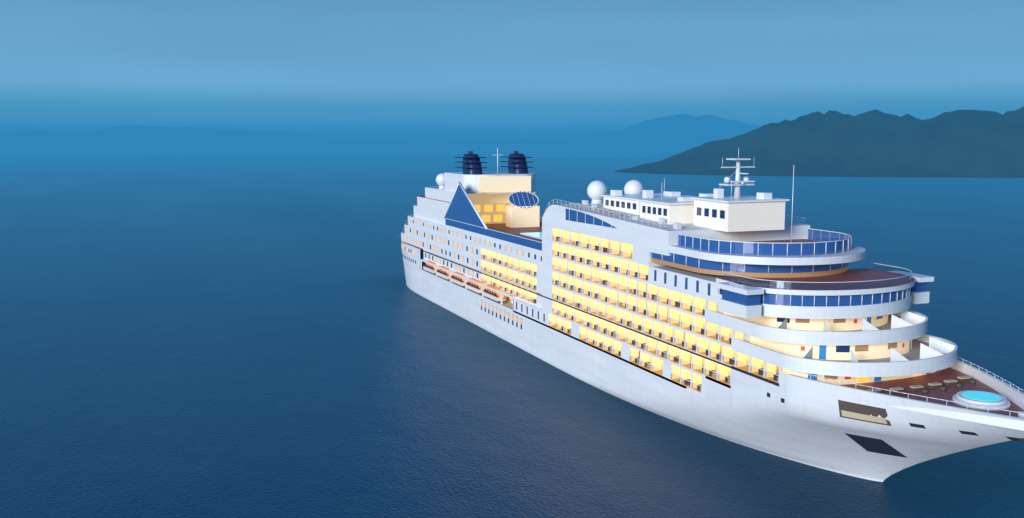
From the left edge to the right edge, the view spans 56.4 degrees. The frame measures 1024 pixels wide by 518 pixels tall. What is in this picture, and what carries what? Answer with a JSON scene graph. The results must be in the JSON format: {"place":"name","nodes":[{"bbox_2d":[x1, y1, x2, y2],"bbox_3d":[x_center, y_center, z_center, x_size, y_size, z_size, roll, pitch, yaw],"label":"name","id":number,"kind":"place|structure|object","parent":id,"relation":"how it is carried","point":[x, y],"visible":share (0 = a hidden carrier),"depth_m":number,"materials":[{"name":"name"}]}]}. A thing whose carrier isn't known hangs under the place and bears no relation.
{"place":"outdoors","nodes":[
{"label":"outdoors","id":0,"kind":"place"},
{"bbox_2d":[0,125,533,155],"bbox_3d":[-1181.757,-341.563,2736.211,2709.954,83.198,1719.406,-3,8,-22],"label":"mountain","id":1,"kind":"structure","parent":0,"point":[133,140],"depth_m":2522.51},
{"bbox_2d":[374,139,544,153],"bbox_3d":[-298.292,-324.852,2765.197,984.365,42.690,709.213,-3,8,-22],"label":"mountain","id":2,"kind":"structure","parent":0,"point":[440,145],"depth_m":2688.09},
{"bbox_2d":[0,138,1023,517],"bbox_3d":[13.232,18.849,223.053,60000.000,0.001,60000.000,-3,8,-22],"label":"sea","id":3,"kind":"structure","parent":0,"point":[228,336],"depth_m":202.38,"materials":[{"name":"liquid"}]},
{"bbox_2d":[396,148,1023,481],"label":"cruise ship","id":4,"kind":"object","parent":3,"relation":"on","point":[758,322],"visible":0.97,"depth_m":148.92,"materials":[{"name":"grey metal"}]},
{"bbox_2d":[0,0,1023,137],"label":"sky","id":5,"kind":"structure","parent":0,"point":[319,68],"materials":[{"name":"blue"}]},
{"bbox_2d":[483,114,759,152],"bbox_3d":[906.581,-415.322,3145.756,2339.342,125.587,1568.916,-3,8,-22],"label":"mountain","id":6,"kind":"structure","parent":0,"point":[679,133],"depth_m":3003.06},
{"bbox_2d":[614,106,1023,177],"bbox_3d":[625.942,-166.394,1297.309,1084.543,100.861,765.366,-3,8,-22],"label":"island","id":7,"kind":"structure","parent":0,"point":[957,144],"depth_m":1195.83,"materials":[{"name":"blue stone"}]}
]}

